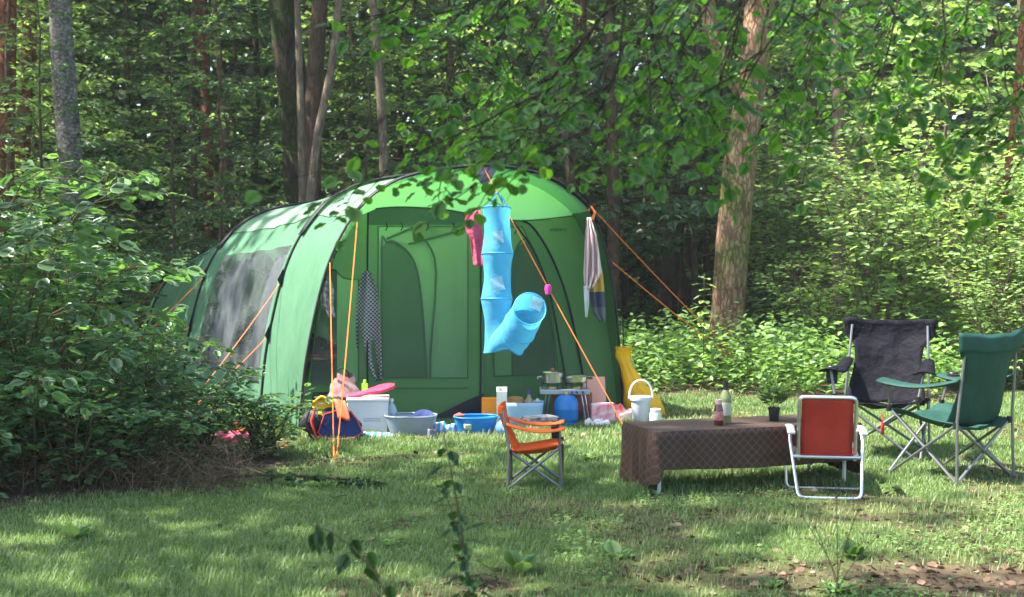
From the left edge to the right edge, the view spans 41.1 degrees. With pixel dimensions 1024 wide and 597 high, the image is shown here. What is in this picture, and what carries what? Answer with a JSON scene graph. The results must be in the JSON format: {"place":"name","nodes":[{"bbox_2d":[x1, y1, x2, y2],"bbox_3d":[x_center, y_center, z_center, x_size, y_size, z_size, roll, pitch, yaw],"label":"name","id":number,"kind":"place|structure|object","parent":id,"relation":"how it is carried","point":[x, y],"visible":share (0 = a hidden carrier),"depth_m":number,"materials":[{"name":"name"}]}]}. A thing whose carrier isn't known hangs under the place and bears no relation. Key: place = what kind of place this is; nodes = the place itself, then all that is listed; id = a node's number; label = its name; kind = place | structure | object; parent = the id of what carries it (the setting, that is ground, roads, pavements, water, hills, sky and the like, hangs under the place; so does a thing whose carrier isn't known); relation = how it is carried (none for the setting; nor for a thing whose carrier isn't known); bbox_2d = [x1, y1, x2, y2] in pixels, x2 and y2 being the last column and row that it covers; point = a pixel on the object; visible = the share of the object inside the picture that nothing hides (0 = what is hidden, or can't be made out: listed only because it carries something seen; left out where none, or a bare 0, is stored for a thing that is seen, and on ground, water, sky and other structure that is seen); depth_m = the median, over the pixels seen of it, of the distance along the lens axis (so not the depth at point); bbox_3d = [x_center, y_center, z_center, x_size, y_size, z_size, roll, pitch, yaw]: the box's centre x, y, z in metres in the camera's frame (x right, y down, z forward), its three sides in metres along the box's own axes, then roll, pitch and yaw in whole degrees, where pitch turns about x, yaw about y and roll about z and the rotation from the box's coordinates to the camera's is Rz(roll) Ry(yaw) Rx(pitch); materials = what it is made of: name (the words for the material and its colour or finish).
{"place":"outdoors","nodes":[
{"label":"outdoors","id":0,"kind":"place"},
{"bbox_2d":[0,437,239,487],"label":"earth bank","id":1,"kind":"structure","parent":0,"point":[17,484],"depth_m":8.70,"materials":[{"name":"soil"}]},
{"bbox_2d":[0,290,202,488],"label":"bramble bush","id":2,"kind":"object","parent":1,"relation":"on","point":[91,335],"visible":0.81,"depth_m":8.33,"materials":[{"name":"green plant"}]},
{"bbox_2d":[0,428,271,496],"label":"dry grass","id":3,"kind":"structure","parent":1,"relation":"on","point":[175,462],"depth_m":8.29,"materials":[{"name":"green plant"}]},
{"bbox_2d":[102,365,283,462],"bbox_3d":[-2.131,0.806,9.412,1.380,0.689,1.203,-1,3,-29],"label":"bramble bush","id":4,"kind":"object","parent":1,"relation":"on","point":[203,436],"visible":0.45,"depth_m":9.39,"materials":[{"name":"green plant"}]},
{"bbox_2d":[0,290,1023,596],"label":"ground","id":5,"kind":"structure","parent":0,"point":[12,500],"depth_m":7.33,"materials":[{"name":"green plant"}]},
{"bbox_2d":[0,0,18,360],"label":"pine tree","id":6,"kind":"object","parent":5,"relation":"on","point":[12,26],"visible":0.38,"depth_m":16.82,"materials":[{"name":"brown plant"}]},
{"bbox_2d":[15,0,37,345],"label":"pine tree","id":7,"kind":"object","parent":5,"relation":"on","point":[29,93],"visible":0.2,"depth_m":19.81,"materials":[{"name":"brown plant"}]},
{"bbox_2d":[0,160,108,359],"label":"bramble bush","id":8,"kind":"object","parent":5,"relation":"on","point":[33,171],"visible":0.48,"depth_m":9.94,"materials":[{"name":"green plant"}]},
{"bbox_2d":[0,0,120,349],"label":"maple tree","id":9,"kind":"object","parent":5,"relation":"on","point":[10,147],"visible":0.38,"depth_m":16.75,"materials":[{"name":"green plant"}]},
{"bbox_2d":[48,0,101,376],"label":"birch tree","id":10,"kind":"object","parent":5,"relation":"on","point":[67,130],"visible":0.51,"depth_m":14.83,"materials":[{"name":"grey plant"}]},
{"bbox_2d":[0,0,168,330],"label":"maple tree","id":11,"kind":"object","parent":5,"relation":"on","point":[39,106],"visible":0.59,"depth_m":14.21,"materials":[{"name":"green plant"}]},
{"bbox_2d":[15,0,156,275],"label":"woodland tree","id":12,"kind":"object","parent":5,"relation":"on","point":[94,118],"visible":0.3,"depth_m":19.01,"materials":[{"name":"green plant"}]},
{"bbox_2d":[15,0,175,326],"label":"woodland tree","id":13,"kind":"object","parent":5,"relation":"on","point":[91,85],"visible":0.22,"depth_m":21.78,"materials":[{"name":"green plant"}]},
{"bbox_2d":[0,173,194,461],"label":"bramble bush","id":14,"kind":"object","parent":5,"relation":"on","point":[82,231],"visible":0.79,"depth_m":8.62,"materials":[{"name":"green plant"}]},
{"bbox_2d":[0,153,196,426],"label":"bramble bush","id":15,"kind":"object","parent":5,"relation":"on","point":[148,176],"visible":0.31,"depth_m":10.96,"materials":[{"name":"green plant"}]},
{"bbox_2d":[0,191,206,443],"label":"bramble bush","id":16,"kind":"object","parent":5,"relation":"on","point":[142,283],"visible":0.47,"depth_m":9.35,"materials":[{"name":"green plant"}]},
{"bbox_2d":[0,369,207,489],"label":"bramble bush","id":17,"kind":"object","parent":5,"relation":"on","point":[79,441],"visible":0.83,"depth_m":8.29,"materials":[{"name":"green plant"}]},
{"bbox_2d":[17,0,202,283],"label":"woodland tree","id":18,"kind":"object","parent":5,"relation":"on","point":[158,116],"visible":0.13,"depth_m":27.39,"materials":[{"name":"green plant"}]},
{"bbox_2d":[14,295,236,433],"bbox_3d":[-3.070,0.540,10.505,1.676,1.128,2.062,0,2,-4],"label":"bramble bush","id":19,"kind":"object","parent":5,"relation":"on","point":[172,326],"visible":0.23,"depth_m":10.54,"materials":[{"name":"green plant"}]},
{"bbox_2d":[14,317,262,454],"bbox_3d":[-2.457,0.635,9.260,1.536,1.034,1.890,0,2,-12],"label":"bramble bush","id":20,"kind":"object","parent":5,"relation":"on","point":[161,381],"visible":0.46,"depth_m":8.99,"materials":[{"name":"green plant"}]},
{"bbox_2d":[28,0,248,326],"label":"woodland tree","id":21,"kind":"object","parent":5,"relation":"on","point":[127,65],"visible":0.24,"depth_m":24.62,"materials":[{"name":"green plant"}]},
{"bbox_2d":[45,1,232,274],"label":"woodland tree","id":22,"kind":"object","parent":5,"relation":"on","point":[156,21],"visible":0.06,"depth_m":32.69,"materials":[{"name":"green plant"}]},
{"bbox_2d":[51,364,248,473],"bbox_3d":[-2.346,0.806,8.866,1.283,0.735,1.472,0,2,-7],"label":"bramble bush","id":23,"kind":"object","parent":5,"relation":"on","point":[164,420],"visible":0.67,"depth_m":8.74,"materials":[{"name":"green plant"}]},
{"bbox_2d":[59,22,272,350],"bbox_3d":[-4.022,-1.182,15.941,2.346,4.108,2.080,1,2,17],"label":"maple tree","id":24,"kind":"object","parent":5,"relation":"on","point":[175,255],"visible":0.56,"depth_m":15.90,"materials":[{"name":"green plant"}]},
{"bbox_2d":[16,0,327,280],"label":"woodland tree","id":25,"kind":"object","parent":5,"relation":"on","point":[122,93],"visible":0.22,"depth_m":26.11,"materials":[{"name":"green plant"}]},
{"bbox_2d":[81,0,282,312],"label":"woodland tree","id":26,"kind":"object","parent":5,"relation":"on","point":[204,162],"visible":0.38,"depth_m":20.94,"materials":[{"name":"green plant"}]},
{"bbox_2d":[95,5,282,285],"bbox_3d":[-7.074,-3.629,29.556,4.526,7.928,4.015,1,2,16],"label":"woodland tree","id":27,"kind":"object","parent":5,"relation":"on","point":[212,65],"visible":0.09,"depth_m":29.43,"materials":[{"name":"green plant"}]},
{"bbox_2d":[42,0,357,260],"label":"woodland tree","id":28,"kind":"object","parent":5,"relation":"on","point":[145,158],"visible":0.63,"depth_m":19.84,"materials":[{"name":"green plant"}]},
{"bbox_2d":[196,0,214,335],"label":"young tree","id":29,"kind":"object","parent":5,"relation":"on","point":[206,107],"visible":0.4,"depth_m":20.86,"materials":[{"name":"brown plant"}]},
{"bbox_2d":[127,0,296,323],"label":"maple tree","id":30,"kind":"object","parent":5,"relation":"on","point":[190,234],"visible":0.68,"depth_m":18.07,"materials":[{"name":"green plant"}]},
{"bbox_2d":[135,0,338,326],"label":"woodland tree","id":31,"kind":"object","parent":5,"relation":"on","point":[233,119],"visible":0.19,"depth_m":23.78,"materials":[{"name":"green plant"}]},
{"bbox_2d":[243,0,260,336],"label":"tall tree","id":32,"kind":"object","parent":5,"relation":"on","point":[256,119],"visible":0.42,"depth_m":21.46,"materials":[{"name":"brown plant"}]},
{"bbox_2d":[189,382,339,458],"bbox_3d":[-1.809,0.855,9.581,1.141,0.569,0.994,-1,2,-21],"label":"bramble bush","id":33,"kind":"object","parent":5,"relation":"on","point":[268,441],"visible":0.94,"depth_m":9.51,"materials":[{"name":"green plant"}]},
{"bbox_2d":[269,0,327,350],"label":"oak tree","id":34,"kind":"object","parent":5,"relation":"on","point":[283,36],"visible":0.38,"depth_m":18.72,"materials":[{"name":"brown plant"}]},
{"bbox_2d":[294,0,309,356],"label":"young tree","id":35,"kind":"object","parent":5,"relation":"on","point":[300,114],"visible":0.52,"depth_m":17.68,"materials":[{"name":"brown plant"}]},
{"bbox_2d":[224,471,387,487],"bbox_3d":[-1.278,1.126,8.479,1.044,0.103,0.186,0,2,4],"label":"fallen branch","id":36,"kind":"object","parent":5,"relation":"on","point":[317,477],"visible":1,"depth_m":8.46,"materials":[{"name":"brown plant"}]},
{"bbox_2d":[198,0,417,230],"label":"woodland tree","id":37,"kind":"object","parent":5,"relation":"on","point":[346,81],"visible":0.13,"depth_m":27.06,"materials":[{"name":"green plant"}]},
{"bbox_2d":[305,0,327,353],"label":"oak tree","id":38,"kind":"object","parent":5,"relation":"on","point":[315,66],"visible":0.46,"depth_m":18.21,"materials":[{"name":"brown plant"}]},
{"bbox_2d":[306,0,342,200],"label":"young tree","id":39,"kind":"object","parent":5,"relation":"on","point":[316,147],"visible":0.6,"depth_m":16.88,"materials":[{"name":"brown plant"}]},
{"bbox_2d":[300,406,362,440],"bbox_3d":[-1.392,0.954,10.509,0.482,0.263,0.241,0,2,-8],"label":"backpack","id":40,"kind":"object","parent":5,"relation":"on","point":[314,423],"visible":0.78,"depth_m":10.43,"materials":[{"name":"blue fabric"}]},
{"bbox_2d":[223,0,442,221],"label":"woodland tree","id":41,"kind":"object","parent":5,"relation":"on","point":[348,3],"visible":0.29,"depth_m":24.88,"materials":[{"name":"green plant"}]},
{"bbox_2d":[247,0,422,191],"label":"woodland tree","id":42,"kind":"object","parent":5,"relation":"on","point":[330,10],"visible":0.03,"depth_m":30.40,"materials":[{"name":"green plant"}]},
{"bbox_2d":[258,0,444,203],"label":"woodland tree","id":43,"kind":"object","parent":5,"relation":"on","point":[370,102],"visible":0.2,"depth_m":21.66,"materials":[{"name":"green plant"}]},
{"bbox_2d":[307,523,395,596],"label":"willowherb","id":44,"kind":"object","parent":5,"relation":"on","point":[317,542],"visible":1,"depth_m":4.03,"materials":[{"name":"green plant"}]},
{"bbox_2d":[346,395,388,432],"bbox_3d":[-1.151,0.928,10.923,0.335,0.286,0.260,0,2,-4],"label":"cool box","id":45,"kind":"object","parent":5,"relation":"on","point":[369,411],"visible":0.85,"depth_m":10.80,"materials":[{"name":"plastic"}]},
{"bbox_2d":[368,0,388,179],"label":"young tree","id":46,"kind":"object","parent":5,"relation":"on","point":[381,114],"visible":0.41,"depth_m":17.86,"materials":[{"name":"brown plant"}]},
{"bbox_2d":[338,10,472,179],"bbox_3d":[-1.458,-2.037,22.559,3.385,5.297,3.073,0,2,-9],"label":"woodland tree","id":47,"kind":"object","parent":5,"relation":"on","point":[428,81],"visible":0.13,"depth_m":22.42,"materials":[{"name":"green plant"}]},
{"bbox_2d":[384,412,437,434],"bbox_3d":[-0.801,0.995,10.816,0.425,0.155,0.305,0,2,0],"label":"washing up bowl","id":48,"kind":"object","parent":5,"relation":"on","point":[420,425],"visible":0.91,"depth_m":10.70,"materials":[{"name":"grey plastic"}]},
{"bbox_2d":[63,164,760,460],"bbox_3d":[-1.981,-0.107,13.880,8.199,2.242,6.870,1,3,31],"label":"tunnel tent","id":49,"kind":"object","parent":5,"relation":"on","point":[435,358],"visible":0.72,"depth_m":12.20,"materials":[{"name":"green fabric"}]},
{"bbox_2d":[356,271,381,380],"bbox_3d":[-1.193,0.229,11.385,0.222,0.914,0.089,0,2,0],"label":"kitchen towel","id":50,"kind":"object","parent":49,"relation":"hanging from","point":[367,310],"visible":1,"depth_m":11.38,"materials":[{"name":"fabric"}]},
{"bbox_2d":[380,236,427,376],"bbox_3d":[-1.011,0.194,12.855,0.468,1.572,0.020,-1,2,-21],"label":"bedroom door","id":51,"kind":"structure","parent":49,"relation":"in","point":[403,337],"depth_m":12.85,"materials":[{"name":"green fabric"}]},
{"bbox_2d":[412,227,494,376],"bbox_3d":[-0.554,0.138,13.024,0.835,1.723,0.020,-1,2,-21],"label":"bedroom door","id":52,"kind":"structure","parent":49,"relation":"in","point":[448,342],"depth_m":13.02,"materials":[{"name":"fabric"}]},
{"bbox_2d":[480,193,546,355],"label":"net tunnel","id":53,"kind":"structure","parent":49,"relation":"hanging from","point":[514,328],"depth_m":11.14,"materials":[{"name":"blue fabric"}]},
{"bbox_2d":[511,237,554,374],"bbox_3d":[0.213,0.207,13.316,0.485,1.615,0.020,-1,2,-21],"label":"bedroom door","id":54,"kind":"structure","parent":49,"relation":"in","point":[538,357],"depth_m":13.31,"materials":[{"name":"fabric"}]},
{"bbox_2d":[583,217,601,288],"bbox_3d":[0.696,-0.389,11.770,0.157,0.620,0.105,0,2,0],"label":"towel","id":55,"kind":"object","parent":49,"relation":"hanging from","point":[591,255],"visible":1,"depth_m":11.76,"materials":[{"name":"fabric"}]},
{"bbox_2d":[328,0,502,173],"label":"woodland tree","id":56,"kind":"object","parent":5,"relation":"on","point":[426,92],"visible":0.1,"depth_m":27.34,"materials":[{"name":"green plant"}]},
{"bbox_2d":[426,434,493,596],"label":"nettle","id":57,"kind":"object","parent":5,"relation":"on","point":[465,579],"visible":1,"depth_m":4.32,"materials":[{"name":"green plant"}]},
{"bbox_2d":[342,0,587,173],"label":"woodland tree","id":58,"kind":"object","parent":5,"relation":"on","point":[423,113],"visible":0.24,"depth_m":19.53,"materials":[{"name":"green plant"}]},
{"bbox_2d":[304,0,639,180],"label":"woodland tree","id":59,"kind":"object","parent":5,"relation":"on","point":[436,50],"visible":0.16,"depth_m":24.91,"materials":[{"name":"green plant"}]},
{"bbox_2d":[0,277,986,366],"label":"undergrowth","id":60,"kind":"object","parent":5,"relation":"on","point":[649,309],"visible":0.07,"depth_m":21.84,"materials":[{"name":"green plant"}]},
{"bbox_2d":[8,314,1023,596],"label":"leaf litter","id":61,"kind":"object","parent":5,"relation":"on","point":[792,578],"visible":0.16,"depth_m":6.46,"materials":[{"name":"brown plant"}]},
{"bbox_2d":[16,0,1017,304],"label":"distant woods","id":62,"kind":"object","parent":5,"relation":"on","point":[248,72],"visible":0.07,"depth_m":34.84,"materials":[{"name":"green plant"}]},
{"bbox_2d":[10,485,1023,596],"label":"ground cover","id":63,"kind":"object","parent":5,"relation":"on","point":[759,544],"visible":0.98,"depth_m":6.92,"materials":[{"name":"green plant"}]},
{"bbox_2d":[498,401,564,488],"bbox_3d":[0.119,0.909,8.539,0.418,0.513,0.488,0,2,2],"label":"childs chair","id":64,"kind":"object","parent":5,"relation":"on","point":[515,447],"visible":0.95,"depth_m":8.41,"materials":[{"name":"fabric"}]},
{"bbox_2d":[443,0,644,285],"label":"woodland tree","id":65,"kind":"object","parent":5,"relation":"on","point":[466,109],"visible":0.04,"depth_m":26.46,"materials":[{"name":"green plant"}]},
{"bbox_2d":[405,0,790,260],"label":"woodland tree","id":66,"kind":"object","parent":5,"relation":"on","point":[574,144],"visible":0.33,"depth_m":18.07,"materials":[{"name":"green plant"}]},
{"bbox_2d":[482,0,729,327],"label":"woodland tree","id":67,"kind":"object","parent":5,"relation":"on","point":[655,267],"visible":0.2,"depth_m":24.18,"materials":[{"name":"green plant"}]},
{"bbox_2d":[603,0,619,330],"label":"young tree","id":68,"kind":"object","parent":5,"relation":"on","point":[613,239],"visible":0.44,"depth_m":17.89,"materials":[{"name":"brown plant"}]},
{"bbox_2d":[245,0,1023,251],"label":"hazel tree","id":69,"kind":"object","parent":5,"relation":"on","point":[661,19],"visible":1,"depth_m":4.63,"materials":[{"name":"green plant"}]},
{"bbox_2d":[615,346,665,415],"bbox_3d":[1.134,0.723,12.034,0.449,0.609,0.267,0,2,0],"label":"slide","id":70,"kind":"object","parent":5,"relation":"on","point":[630,375],"visible":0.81,"depth_m":11.98,"materials":[{"name":"yellow plastic"}]},
{"bbox_2d":[560,0,727,310],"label":"woodland tree","id":71,"kind":"object","parent":5,"relation":"on","point":[602,194],"visible":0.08,"depth_m":27.87,"materials":[{"name":"green plant"}]},
{"bbox_2d":[275,406,1023,596],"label":"twig litter","id":72,"kind":"object","parent":5,"relation":"on","point":[546,589],"visible":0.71,"depth_m":6.87,"materials":[{"name":"brown plant"}]},
{"bbox_2d":[652,0,696,340],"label":"spruce tree","id":73,"kind":"object","parent":5,"relation":"on","point":[670,269],"visible":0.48,"depth_m":20.87,"materials":[{"name":"brown plant"}]},
{"bbox_2d":[557,0,825,323],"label":"woodland tree","id":74,"kind":"object","parent":5,"relation":"on","point":[706,219],"visible":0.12,"depth_m":24.41,"materials":[{"name":"green plant"}]},
{"bbox_2d":[579,0,852,335],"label":"woodland tree","id":75,"kind":"object","parent":5,"relation":"on","point":[694,268],"visible":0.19,"depth_m":22.01,"materials":[{"name":"green plant"}]},
{"bbox_2d":[579,0,892,316],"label":"woodland tree","id":76,"kind":"object","parent":5,"relation":"on","point":[630,240],"visible":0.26,"depth_m":19.57,"materials":[{"name":"green plant"}]},
{"bbox_2d":[701,0,774,378],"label":"tree","id":77,"kind":"object","parent":5,"relation":"on","point":[732,244],"visible":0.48,"depth_m":15.03,"materials":[{"name":"brown plant"}]},
{"bbox_2d":[633,426,845,494],"bbox_3d":[1.442,0.975,8.562,1.390,0.378,0.480,-1,2,-18],"label":"camp table","id":78,"kind":"object","parent":5,"relation":"on","point":[843,474],"visible":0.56,"depth_m":8.53,"materials":[{"name":"grey metal"}]},
{"bbox_2d":[619,414,861,487],"bbox_3d":[1.435,0.946,8.559,1.496,0.344,0.583,-1,2,-18],"label":"tablecloth","id":79,"kind":"object","parent":78,"relation":"on","point":[648,457],"visible":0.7,"depth_m":8.28,"materials":[{"name":"brown fabric"}]},
{"bbox_2d":[755,375,800,420],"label":"potted herb","id":80,"kind":"object","parent":79,"relation":"on","point":[776,392],"visible":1,"depth_m":8.58,"materials":[{"name":"plant"}]},
{"bbox_2d":[625,0,941,317],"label":"woodland tree","id":81,"kind":"object","parent":5,"relation":"on","point":[769,129],"visible":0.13,"depth_m":21.58,"materials":[{"name":"green plant"}]},
{"bbox_2d":[663,77,947,341],"bbox_3d":[4.012,-1.055,18.451,3.859,3.718,3.882,-2,3,-34],"label":"shrub","id":82,"kind":"object","parent":5,"relation":"on","point":[820,237],"visible":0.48,"depth_m":18.39,"materials":[{"name":"green plant"}]},
{"bbox_2d":[683,0,932,292],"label":"woodland tree","id":83,"kind":"object","parent":5,"relation":"on","point":[817,113],"visible":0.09,"depth_m":26.84,"materials":[{"name":"green plant"}]},
{"bbox_2d":[753,242,884,367],"bbox_3d":[3.859,0.060,16.387,1.660,1.630,1.494,1,3,32],"label":"shrub","id":84,"kind":"object","parent":5,"relation":"on","point":[820,305],"visible":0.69,"depth_m":16.35,"materials":[{"name":"green plant"}]},
{"bbox_2d":[615,291,1023,394],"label":"undergrowth","id":85,"kind":"object","parent":5,"relation":"on","point":[687,354],"visible":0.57,"depth_m":14.24,"materials":[{"name":"green plant"}]},
{"bbox_2d":[784,395,867,499],"bbox_3d":[1.895,0.869,8.256,0.488,0.609,0.530,0,2,9],"label":"folding chair","id":86,"kind":"object","parent":5,"relation":"on","point":[824,426],"visible":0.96,"depth_m":8.12,"materials":[{"name":"fabric"}]},
{"bbox_2d":[728,0,933,299],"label":"woodland tree","id":87,"kind":"object","parent":5,"relation":"on","point":[847,109],"visible":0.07,"depth_m":25.08,"materials":[{"name":"green plant"}]},
{"bbox_2d":[705,0,962,315],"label":"woodland tree","id":88,"kind":"object","parent":5,"relation":"on","point":[796,10],"visible":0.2,"depth_m":19.97,"materials":[{"name":"green plant"}]},
{"bbox_2d":[831,0,845,358],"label":"young tree","id":89,"kind":"object","parent":5,"relation":"on","point":[838,114],"visible":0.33,"depth_m":17.39,"materials":[{"name":"brown plant"}]},
{"bbox_2d":[760,13,978,332],"bbox_3d":[4.644,-1.473,17.768,2.638,4.547,2.906,0,2,-6],"label":"tree","id":90,"kind":"object","parent":5,"relation":"on","point":[814,172],"visible":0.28,"depth_m":17.69,"materials":[{"name":"green plant"}]},
{"bbox_2d":[818,317,936,462],"bbox_3d":[2.660,0.633,9.787,0.804,0.964,0.749,1,2,23],"label":"camping chair","id":91,"kind":"object","parent":5,"relation":"on","point":[890,348],"visible":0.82,"depth_m":10.00,"materials":[{"name":"black fabric"}]},
{"bbox_2d":[755,105,1023,337],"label":"shrub","id":92,"kind":"object","parent":5,"relation":"on","point":[889,275],"visible":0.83,"depth_m":15.72,"materials":[{"name":"green plant"}]},
{"bbox_2d":[775,0,1016,336],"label":"woodland tree","id":93,"kind":"object","parent":5,"relation":"on","point":[979,51],"visible":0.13,"depth_m":21.01,"materials":[{"name":"green plant"}]},
{"bbox_2d":[772,0,1023,348],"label":"tree","id":94,"kind":"object","parent":5,"relation":"on","point":[951,4],"visible":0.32,"depth_m":16.49,"materials":[{"name":"green plant"}]},
{"bbox_2d":[820,0,1023,348],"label":"tree","id":95,"kind":"object","parent":5,"relation":"on","point":[1004,25],"visible":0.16,"depth_m":18.35,"materials":[{"name":"green plant"}]},
{"bbox_2d":[845,0,1023,305],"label":"woodland tree","id":96,"kind":"object","parent":5,"relation":"on","point":[931,15],"visible":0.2,"depth_m":19.28,"materials":[{"name":"green plant"}]},
{"bbox_2d":[850,0,1023,320],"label":"woodland tree","id":97,"kind":"object","parent":5,"relation":"on","point":[966,114],"visible":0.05,"depth_m":23.25,"materials":[{"name":"green plant"}]},
{"bbox_2d":[857,135,1023,383],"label":"shrub","id":98,"kind":"object","parent":5,"relation":"on","point":[991,258],"visible":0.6,"depth_m":14.77,"materials":[{"name":"green plant"}]},
{"bbox_2d":[875,329,1022,485],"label":"camping chair","id":99,"kind":"object","parent":5,"relation":"on","point":[981,380],"visible":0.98,"depth_m":8.60,"materials":[{"name":"green fabric"}]},
{"bbox_2d":[885,59,1023,350],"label":"tree","id":100,"kind":"object","parent":5,"relation":"on","point":[1005,122],"visible":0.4,"depth_m":15.54,"materials":[{"name":"green plant"}]},
{"bbox_2d":[907,231,1023,389],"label":"shrub","id":101,"kind":"object","parent":5,"relation":"on","point":[1001,328],"visible":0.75,"depth_m":14.21,"materials":[{"name":"green plant"}]},
{"bbox_2d":[990,0,1023,331],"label":"young tree","id":102,"kind":"object","parent":5,"relation":"on","point":[1016,86],"visible":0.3,"depth_m":15.40,"materials":[{"name":"brown plant"}]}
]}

